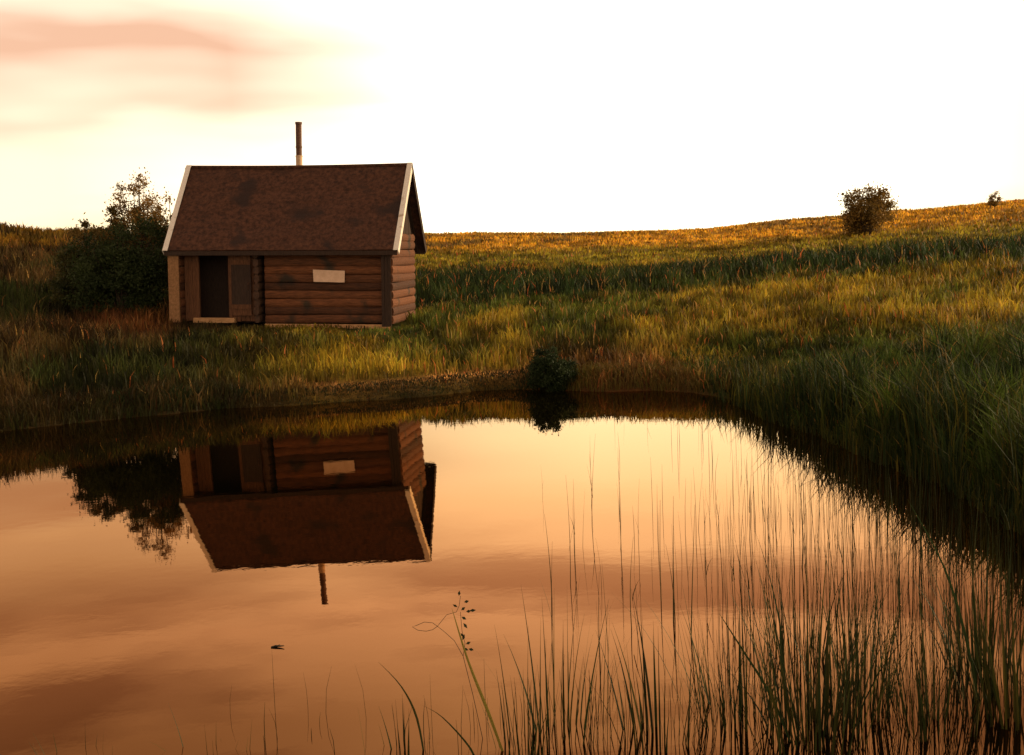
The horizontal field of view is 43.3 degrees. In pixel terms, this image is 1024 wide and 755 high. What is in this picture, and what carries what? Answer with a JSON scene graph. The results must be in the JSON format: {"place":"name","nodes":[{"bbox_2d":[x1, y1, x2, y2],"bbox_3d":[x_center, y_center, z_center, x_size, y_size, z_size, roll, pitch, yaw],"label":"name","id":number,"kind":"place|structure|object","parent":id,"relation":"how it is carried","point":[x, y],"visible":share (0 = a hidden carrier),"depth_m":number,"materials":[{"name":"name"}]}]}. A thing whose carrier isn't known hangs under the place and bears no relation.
{"place":"outdoors","nodes":[
{"label":"outdoors","id":0,"kind":"place"},
{"bbox_2d":[0,389,1023,754],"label":"water","id":1,"kind":"structure","parent":0,"point":[186,569],"depth_m":12.10,"materials":[{"name":"brown liquid"}]},
{"bbox_2d":[155,708,251,754],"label":"reed clump","id":2,"kind":"object","parent":1,"relation":"in","point":[205,736],"visible":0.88,"depth_m":8.00,"materials":[{"name":"green plant"}]},
{"bbox_2d":[358,699,435,754],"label":"reed clump","id":3,"kind":"object","parent":1,"relation":"in","point":[408,752],"visible":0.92,"depth_m":7.92,"materials":[{"name":"green plant"}]},
{"bbox_2d":[389,672,423,749],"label":"broad reed","id":4,"kind":"object","parent":1,"relation":"in","point":[416,717],"visible":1,"depth_m":7.83,"materials":[{"name":"green plant"}]},
{"bbox_2d":[413,591,482,738],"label":"looped twig","id":5,"kind":"object","parent":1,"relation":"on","point":[465,625],"visible":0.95,"depth_m":7.94,"materials":[{"name":"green plant"}]},
{"bbox_2d":[430,709,474,754],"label":"broad reed","id":6,"kind":"object","parent":1,"relation":"in","point":[466,743],"visible":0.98,"depth_m":7.75,"materials":[{"name":"green plant"}]},
{"bbox_2d":[452,610,502,750],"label":"broad reed","id":7,"kind":"object","parent":1,"relation":"in","point":[485,706],"visible":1,"depth_m":7.72,"materials":[{"name":"green plant"}]},
{"bbox_2d":[476,626,566,754],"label":"reed clump","id":8,"kind":"object","parent":1,"relation":"in","point":[539,716],"visible":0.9,"depth_m":7.91,"materials":[{"name":"green plant"}]},
{"bbox_2d":[540,573,552,663],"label":"reed","id":9,"kind":"object","parent":1,"relation":"in","point":[551,614],"visible":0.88,"depth_m":9.36,"materials":[{"name":"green plant"}]},
{"bbox_2d":[476,579,635,746],"bbox_3d":[0.340,1.870,8.005,1.004,1.200,0.781,0,6,24],"label":"reed clump","id":10,"kind":"object","parent":1,"relation":"in","point":[586,714],"visible":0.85,"depth_m":8.05,"materials":[{"name":"green plant"}]},
{"bbox_2d":[566,484,576,583],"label":"reed","id":11,"kind":"object","parent":1,"relation":"in","point":[570,541],"visible":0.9,"depth_m":11.60,"materials":[{"name":"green plant"}]},
{"bbox_2d":[598,598,600,664],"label":"reed","id":12,"kind":"object","parent":1,"relation":"in","point":[598,623],"visible":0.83,"depth_m":9.30,"materials":[{"name":"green plant"}]},
{"bbox_2d":[230,377,1023,754],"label":"fine reeds","id":13,"kind":"object","parent":1,"relation":"in","point":[800,717],"visible":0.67,"depth_m":9.27,"materials":[{"name":"green plant"}]},
{"bbox_2d":[630,544,639,627],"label":"reed","id":14,"kind":"object","parent":1,"relation":"in","point":[630,592],"visible":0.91,"depth_m":10.17,"materials":[{"name":"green plant"}]},
{"bbox_2d":[568,589,737,752],"bbox_3d":[0.874,1.838,7.901,1.200,1.242,0.767,-2,6,0],"label":"reed clump","id":15,"kind":"object","parent":1,"relation":"in","point":[646,681],"visible":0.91,"depth_m":8.00,"materials":[{"name":"green plant"}]},
{"bbox_2d":[673,534,673,621],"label":"reed","id":16,"kind":"object","parent":1,"relation":"in","point":[673,577],"visible":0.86,"depth_m":10.32,"materials":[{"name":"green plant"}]},
{"bbox_2d":[690,510,694,637],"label":"reed","id":17,"kind":"object","parent":1,"relation":"in","point":[692,581],"visible":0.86,"depth_m":9.84,"materials":[{"name":"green plant"}]},
{"bbox_2d":[704,520,710,596],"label":"reed","id":18,"kind":"object","parent":1,"relation":"in","point":[705,565],"visible":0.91,"depth_m":10.90,"materials":[{"name":"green plant"}]},
{"bbox_2d":[630,572,794,733],"bbox_3d":[1.317,1.808,8.150,0.847,1.217,1.074,-7,7,-37],"label":"reed clump","id":19,"kind":"object","parent":1,"relation":"in","point":[738,694],"visible":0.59,"depth_m":8.12,"materials":[{"name":"green plant"}]},
{"bbox_2d":[717,507,722,591],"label":"reed","id":20,"kind":"object","parent":1,"relation":"in","point":[721,560],"visible":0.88,"depth_m":11.13,"materials":[{"name":"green plant"}]},
{"bbox_2d":[719,609,723,688],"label":"reed","id":21,"kind":"object","parent":1,"relation":"in","point":[719,646],"visible":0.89,"depth_m":8.70,"materials":[{"name":"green plant"}]},
{"bbox_2d":[728,529,734,606],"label":"reed","id":22,"kind":"object","parent":1,"relation":"in","point":[731,573],"visible":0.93,"depth_m":10.58,"materials":[{"name":"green plant"}]},
{"bbox_2d":[739,610,741,712],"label":"reed","id":23,"kind":"object","parent":1,"relation":"in","point":[740,661],"visible":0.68,"depth_m":8.26,"materials":[{"name":"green plant"}]},
{"bbox_2d":[744,575,744,626],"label":"reed","id":24,"kind":"object","parent":1,"relation":"in","point":[744,601],"visible":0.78,"depth_m":10.08,"materials":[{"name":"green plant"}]},
{"bbox_2d":[742,518,750,617],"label":"reed","id":25,"kind":"object","parent":1,"relation":"in","point":[747,577],"visible":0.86,"depth_m":10.21,"materials":[{"name":"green plant"}]},
{"bbox_2d":[749,460,751,539],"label":"reed","id":26,"kind":"object","parent":1,"relation":"in","point":[750,500],"visible":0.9,"depth_m":13.06,"materials":[{"name":"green plant"}]},
{"bbox_2d":[752,574,754,665],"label":"reed","id":27,"kind":"object","parent":1,"relation":"in","point":[753,618],"visible":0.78,"depth_m":8.77,"materials":[{"name":"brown plant"}]},
{"bbox_2d":[720,615,790,741],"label":"broad reed","id":28,"kind":"object","parent":1,"relation":"in","point":[767,689],"visible":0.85,"depth_m":7.70,"materials":[{"name":"green plant"}]},
{"bbox_2d":[761,476,765,549],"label":"reed","id":29,"kind":"object","parent":1,"relation":"in","point":[763,513],"visible":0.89,"depth_m":12.62,"materials":[{"name":"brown plant"}]},
{"bbox_2d":[764,563,770,669],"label":"reed","id":30,"kind":"object","parent":1,"relation":"in","point":[768,621],"visible":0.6,"depth_m":9.03,"materials":[{"name":"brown plant"}]},
{"bbox_2d":[764,502,773,598],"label":"reed","id":31,"kind":"object","parent":1,"relation":"in","point":[770,554],"visible":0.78,"depth_m":10.86,"materials":[{"name":"brown plant"}]},
{"bbox_2d":[775,557,781,706],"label":"reed","id":32,"kind":"object","parent":1,"relation":"in","point":[780,645],"visible":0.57,"depth_m":8.26,"materials":[{"name":"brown plant"}]},
{"bbox_2d":[777,565,784,668],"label":"reed","id":33,"kind":"object","parent":1,"relation":"in","point":[781,619],"visible":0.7,"depth_m":8.74,"materials":[{"name":"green plant"}]},
{"bbox_2d":[786,459,794,566],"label":"reed","id":34,"kind":"object","parent":1,"relation":"in","point":[790,516],"visible":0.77,"depth_m":11.88,"materials":[{"name":"brown plant"}]},
{"bbox_2d":[789,515,793,602],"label":"reed","id":35,"kind":"object","parent":1,"relation":"in","point":[790,568],"visible":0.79,"depth_m":10.44,"materials":[{"name":"brown plant"}]},
{"bbox_2d":[787,606,796,701],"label":"reed","id":36,"kind":"object","parent":1,"relation":"in","point":[789,657],"visible":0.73,"depth_m":8.39,"materials":[{"name":"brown plant"}]},
{"bbox_2d":[793,532,798,675],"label":"reed","id":37,"kind":"object","parent":1,"relation":"in","point":[795,611],"visible":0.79,"depth_m":8.87,"materials":[{"name":"brown plant"}]},
{"bbox_2d":[744,540,852,660],"bbox_3d":[2.147,1.684,9.461,0.984,1.144,0.858,1,7,34],"label":"reed clump","id":38,"kind":"object","parent":1,"relation":"in","point":[773,632],"visible":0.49,"depth_m":9.62,"materials":[{"name":"green plant"}]},
{"bbox_2d":[796,465,802,567],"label":"reed","id":39,"kind":"object","parent":1,"relation":"in","point":[802,525],"visible":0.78,"depth_m":11.83,"materials":[{"name":"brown plant"}]},
{"bbox_2d":[799,553,800,663],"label":"reed","id":40,"kind":"object","parent":1,"relation":"in","point":[799,602],"visible":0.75,"depth_m":9.06,"materials":[{"name":"brown plant"}]},
{"bbox_2d":[804,536,809,625],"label":"reed","id":41,"kind":"object","parent":1,"relation":"in","point":[807,590],"visible":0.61,"depth_m":9.45,"materials":[{"name":"brown plant"}]},
{"bbox_2d":[806,610,808,710],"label":"reed","id":42,"kind":"object","parent":1,"relation":"in","point":[807,662],"visible":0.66,"depth_m":8.15,"materials":[{"name":"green plant"}]},
{"bbox_2d":[810,434,812,515],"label":"reed","id":43,"kind":"object","parent":1,"relation":"in","point":[810,480],"visible":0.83,"depth_m":14.04,"materials":[{"name":"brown plant"}]},
{"bbox_2d":[811,545,814,655],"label":"reed","id":44,"kind":"object","parent":1,"relation":"in","point":[812,607],"visible":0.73,"depth_m":8.86,"materials":[{"name":"brown plant"}]},
{"bbox_2d":[815,501,820,589],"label":"reed","id":45,"kind":"object","parent":1,"relation":"in","point":[818,548],"visible":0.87,"depth_m":11.06,"materials":[{"name":"brown plant"}]},
{"bbox_2d":[698,533,958,754],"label":"reed clump","id":46,"kind":"object","parent":1,"relation":"in","point":[818,718],"visible":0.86,"depth_m":7.83,"materials":[{"name":"green plant"}]},
{"bbox_2d":[827,529,842,666],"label":"reed","id":47,"kind":"object","parent":1,"relation":"in","point":[835,602],"visible":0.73,"depth_m":8.91,"materials":[{"name":"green plant"}]},
{"bbox_2d":[837,515,844,607],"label":"reed","id":48,"kind":"object","parent":1,"relation":"in","point":[843,561],"visible":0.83,"depth_m":10.50,"materials":[{"name":"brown plant"}]},
{"bbox_2d":[844,516,849,644],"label":"reed","id":49,"kind":"object","parent":1,"relation":"in","point":[847,586],"visible":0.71,"depth_m":9.51,"materials":[{"name":"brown plant"}]},
{"bbox_2d":[847,516,855,634],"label":"reed","id":50,"kind":"object","parent":1,"relation":"in","point":[853,584],"visible":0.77,"depth_m":9.38,"materials":[{"name":"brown plant"}]},
{"bbox_2d":[849,479,856,583],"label":"reed","id":51,"kind":"object","parent":1,"relation":"in","point":[854,541],"visible":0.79,"depth_m":11.20,"materials":[{"name":"brown plant"}]},
{"bbox_2d":[853,597,862,718],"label":"reed","id":52,"kind":"object","parent":1,"relation":"in","point":[855,671],"visible":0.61,"depth_m":8.04,"materials":[{"name":"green plant"}]},
{"bbox_2d":[855,554,861,699],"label":"reed","id":53,"kind":"object","parent":1,"relation":"in","point":[857,626],"visible":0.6,"depth_m":8.35,"materials":[{"name":"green plant"}]},
{"bbox_2d":[861,455,872,548],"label":"reed","id":54,"kind":"object","parent":1,"relation":"in","point":[869,503],"visible":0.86,"depth_m":12.40,"materials":[{"name":"green plant"}]},
{"bbox_2d":[859,572,877,707],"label":"reed","id":55,"kind":"object","parent":1,"relation":"in","point":[862,647],"visible":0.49,"depth_m":8.22,"materials":[{"name":"green plant"}]},
{"bbox_2d":[782,539,967,723],"bbox_3d":[2.257,1.717,8.207,1.195,1.312,1.007,-6,7,-34],"label":"reed clump","id":56,"kind":"object","parent":1,"relation":"in","point":[888,690],"visible":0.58,"depth_m":8.28,"materials":[{"name":"green plant"}]},
{"bbox_2d":[870,545,883,685],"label":"reed","id":57,"kind":"object","parent":1,"relation":"in","point":[878,621],"visible":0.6,"depth_m":8.53,"materials":[{"name":"green plant"}]},
{"bbox_2d":[877,500,882,598],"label":"reed","id":58,"kind":"object","parent":1,"relation":"in","point":[880,557],"visible":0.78,"depth_m":10.72,"materials":[{"name":"green plant"}]},
{"bbox_2d":[885,428,887,520],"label":"reed","id":59,"kind":"object","parent":1,"relation":"in","point":[885,460],"visible":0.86,"depth_m":13.58,"materials":[{"name":"green plant"}]},
{"bbox_2d":[889,477,899,603],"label":"reed","id":60,"kind":"object","parent":1,"relation":"in","point":[895,544],"visible":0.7,"depth_m":10.56,"materials":[{"name":"green plant"}]},
{"bbox_2d":[890,503,901,635],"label":"reed","id":61,"kind":"object","parent":1,"relation":"in","point":[896,579],"visible":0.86,"depth_m":9.70,"materials":[{"name":"green plant"}]},
{"bbox_2d":[896,521,900,619],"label":"reed","id":62,"kind":"object","parent":1,"relation":"in","point":[898,570],"visible":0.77,"depth_m":9.85,"materials":[{"name":"green plant"}]},
{"bbox_2d":[908,525,908,584],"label":"reed","id":63,"kind":"object","parent":1,"relation":"in","point":[908,555],"visible":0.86,"depth_m":10.99,"materials":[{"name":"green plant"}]},
{"bbox_2d":[907,464,913,570],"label":"reed","id":64,"kind":"object","parent":1,"relation":"in","point":[911,527],"visible":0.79,"depth_m":11.51,"materials":[{"name":"green plant"}]},
{"bbox_2d":[911,585,912,652],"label":"reed","id":65,"kind":"object","parent":1,"relation":"in","point":[912,612],"visible":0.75,"depth_m":9.30,"materials":[{"name":"green plant"}]},
{"bbox_2d":[917,549,923,651],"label":"reed","id":66,"kind":"object","parent":1,"relation":"in","point":[921,590],"visible":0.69,"depth_m":9.27,"materials":[{"name":"green plant"}]},
{"bbox_2d":[919,506,922,596],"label":"reed","id":67,"kind":"object","parent":1,"relation":"in","point":[920,540],"visible":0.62,"depth_m":10.70,"materials":[{"name":"green plant"}]},
{"bbox_2d":[918,524,924,595],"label":"reed","id":68,"kind":"object","parent":1,"relation":"in","point":[920,557],"visible":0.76,"depth_m":10.61,"materials":[{"name":"green plant"}]},
{"bbox_2d":[919,476,926,572],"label":"reed","id":69,"kind":"object","parent":1,"relation":"in","point":[922,528],"visible":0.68,"depth_m":11.14,"materials":[{"name":"green plant"}]},
{"bbox_2d":[927,506,929,571],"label":"reed","id":70,"kind":"object","parent":1,"relation":"in","point":[928,533],"visible":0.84,"depth_m":11.38,"materials":[{"name":"green plant"}]},
{"bbox_2d":[854,579,1004,742],"bbox_3d":[2.593,1.826,7.966,1.018,1.115,0.858,-6,7,-33],"label":"reed clump","id":71,"kind":"object","parent":1,"relation":"in","point":[922,711],"visible":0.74,"depth_m":7.95,"materials":[{"name":"green plant"}]},
{"bbox_2d":[926,534,934,635],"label":"reed","id":72,"kind":"object","parent":1,"relation":"in","point":[931,592],"visible":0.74,"depth_m":9.60,"materials":[{"name":"green plant"}]},
{"bbox_2d":[929,574,947,696],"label":"reed","id":73,"kind":"object","parent":1,"relation":"in","point":[946,664],"visible":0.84,"depth_m":8.20,"materials":[{"name":"green plant"}]},
{"bbox_2d":[909,502,978,697],"bbox_3d":[2.767,1.472,8.252,0.506,1.451,0.024,-3,6,-12],"label":"broad reed","id":74,"kind":"object","parent":1,"relation":"in","point":[961,622],"visible":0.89,"depth_m":8.28,"materials":[{"name":"green plant"}]},
{"bbox_2d":[941,513,947,629],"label":"reed","id":75,"kind":"object","parent":1,"relation":"in","point":[945,578],"visible":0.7,"depth_m":9.63,"materials":[{"name":"green plant"}]},
{"bbox_2d":[945,548,950,647],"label":"reed","id":76,"kind":"object","parent":1,"relation":"in","point":[950,603],"visible":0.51,"depth_m":9.33,"materials":[{"name":"green plant"}]},
{"bbox_2d":[948,499,953,628],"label":"reed","id":77,"kind":"object","parent":1,"relation":"in","point":[950,566],"visible":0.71,"depth_m":9.80,"materials":[{"name":"green plant"}]},
{"bbox_2d":[949,633,956,693],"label":"reed","id":78,"kind":"object","parent":1,"relation":"in","point":[956,661],"visible":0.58,"depth_m":8.44,"materials":[{"name":"green plant"}]},
{"bbox_2d":[901,517,1023,681],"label":"reed clump","id":79,"kind":"object","parent":1,"relation":"in","point":[991,622],"visible":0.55,"depth_m":8.89,"materials":[{"name":"green plant"}]},
{"bbox_2d":[904,542,1023,730],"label":"reed clump","id":80,"kind":"object","parent":1,"relation":"in","point":[1016,712],"visible":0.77,"depth_m":7.91,"materials":[{"name":"green plant"}]},
{"bbox_2d":[955,570,974,689],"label":"reed","id":81,"kind":"object","parent":1,"relation":"in","point":[963,642],"visible":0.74,"depth_m":8.45,"materials":[{"name":"green plant"}]},
{"bbox_2d":[971,488,979,616],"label":"reed","id":82,"kind":"object","parent":1,"relation":"in","point":[973,564],"visible":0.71,"depth_m":10.08,"materials":[{"name":"green plant"}]},
{"bbox_2d":[974,558,978,668],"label":"reed","id":83,"kind":"object","parent":1,"relation":"in","point":[977,619],"visible":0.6,"depth_m":8.90,"materials":[{"name":"green plant"}]},
{"bbox_2d":[983,480,992,557],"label":"reed","id":84,"kind":"object","parent":1,"relation":"in","point":[992,529],"visible":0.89,"depth_m":11.70,"materials":[{"name":"green plant"}]},
{"bbox_2d":[997,461,997,514],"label":"reed","id":85,"kind":"object","parent":1,"relation":"in","point":[997,487],"visible":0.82,"depth_m":13.66,"materials":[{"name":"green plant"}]},
{"bbox_2d":[997,500,1000,582],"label":"reed","id":86,"kind":"object","parent":1,"relation":"in","point":[999,549],"visible":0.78,"depth_m":11.05,"materials":[{"name":"green plant"}]},
{"bbox_2d":[1002,508,1008,627],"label":"reed","id":87,"kind":"object","parent":1,"relation":"in","point":[1004,571],"visible":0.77,"depth_m":9.60,"materials":[{"name":"green plant"}]},
{"bbox_2d":[1004,579,1006,671],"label":"reed","id":88,"kind":"object","parent":1,"relation":"in","point":[1006,636],"visible":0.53,"depth_m":8.52,"materials":[{"name":"green plant"}]},
{"bbox_2d":[1001,471,1013,572],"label":"reed","id":89,"kind":"object","parent":1,"relation":"in","point":[1011,526],"visible":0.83,"depth_m":11.36,"materials":[{"name":"green plant"}]},
{"bbox_2d":[1008,606,1009,672],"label":"reed","id":90,"kind":"object","parent":1,"relation":"in","point":[1009,636],"visible":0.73,"depth_m":8.63,"materials":[{"name":"green plant"}]},
{"bbox_2d":[1012,564,1016,666],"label":"reed","id":91,"kind":"object","parent":1,"relation":"in","point":[1015,629],"visible":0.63,"depth_m":8.89,"materials":[{"name":"green plant"}]},
{"bbox_2d":[1019,508,1020,643],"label":"reed","id":92,"kind":"object","parent":1,"relation":"in","point":[1020,598],"visible":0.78,"depth_m":9.18,"materials":[{"name":"green plant"}]},
{"bbox_2d":[1019,626,1021,695],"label":"reed","id":93,"kind":"object","parent":1,"relation":"in","point":[1019,655],"visible":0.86,"depth_m":8.32,"materials":[{"name":"green plant"}]},
{"bbox_2d":[0,199,1023,519],"bbox_3d":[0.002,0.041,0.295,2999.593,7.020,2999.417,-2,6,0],"label":"ground","id":94,"kind":"structure","parent":0,"point":[416,370],"depth_m":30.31,"materials":[{"name":"green plant"}]},
{"bbox_2d":[44,244,106,309],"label":"shrub","id":95,"kind":"object","parent":94,"relation":"on","point":[62,282],"visible":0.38,"depth_m":35.55,"materials":[{"name":"green plant"}]},
{"bbox_2d":[68,204,129,295],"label":"wild shrub","id":96,"kind":"object","parent":94,"relation":"on","point":[95,231],"visible":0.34,"depth_m":36.87,"materials":[{"name":"green plant"}]},
{"bbox_2d":[44,208,182,317],"bbox_3d":[-10.916,-3.153,35.772,3.727,3.052,3.304,-5,6,-25],"label":"dense shrub","id":97,"kind":"object","parent":94,"relation":"on","point":[112,261],"visible":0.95,"depth_m":35.18,"materials":[{"name":"green plant"}]},
{"bbox_2d":[102,167,171,294],"bbox_3d":[-10.833,-4.022,37.368,2.008,4.121,1.819,-6,7,-36],"label":"sapling","id":98,"kind":"object","parent":94,"relation":"on","point":[132,212],"visible":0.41,"depth_m":37.10,"materials":[{"name":"green plant"}]},
{"bbox_2d":[155,187,183,289],"bbox_3d":[-9.930,-3.801,37.738,1.645,3.568,1.420,0,6,23],"label":"leafy sapling","id":99,"kind":"object","parent":94,"relation":"on","point":[170,216],"visible":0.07,"depth_m":37.57,"materials":[{"name":"green plant"}]},
{"bbox_2d":[162,122,426,329],"bbox_3d":[-5.873,-4.213,35.573,6.403,5.617,3.816,1,6,7],"label":"log cabin","id":100,"kind":"object","parent":94,"relation":"on","point":[299,242],"visible":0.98,"depth_m":34.38,"materials":[{"name":"brown wood"}]},
{"bbox_2d":[231,255,251,315],"bbox_3d":[-7.210,-2.461,34.340,0.535,1.620,0.098,1,6,7],"label":"door","id":101,"kind":"structure","parent":100,"relation":"in","point":[240,264],"depth_m":34.35,"materials":[{"name":"brown wood"}]},
{"bbox_2d":[0,307,1023,534],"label":"bank grass","id":102,"kind":"structure","parent":94,"relation":"on","point":[965,394],"depth_m":20.00,"materials":[{"name":"green plant"}]},
{"bbox_2d":[524,342,579,391],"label":"round shrub","id":103,"kind":"object","parent":94,"relation":"on","point":[550,371],"visible":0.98,"depth_m":27.50,"materials":[{"name":"green plant"}]},
{"bbox_2d":[832,181,902,235],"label":"hill bush","id":104,"kind":"object","parent":94,"relation":"on","point":[867,216],"visible":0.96,"depth_m":73.99,"materials":[{"name":"green plant"}]},
{"bbox_2d":[986,191,1002,207],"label":"skyline bush","id":105,"kind":"object","parent":94,"relation":"on","point":[991,202],"visible":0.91,"depth_m":87.79,"materials":[{"name":"green plant"}]},
{"bbox_2d":[0,0,1023,233],"label":"sky","id":106,"kind":"structure","parent":0,"point":[548,116],"materials":[{"name":"white"}]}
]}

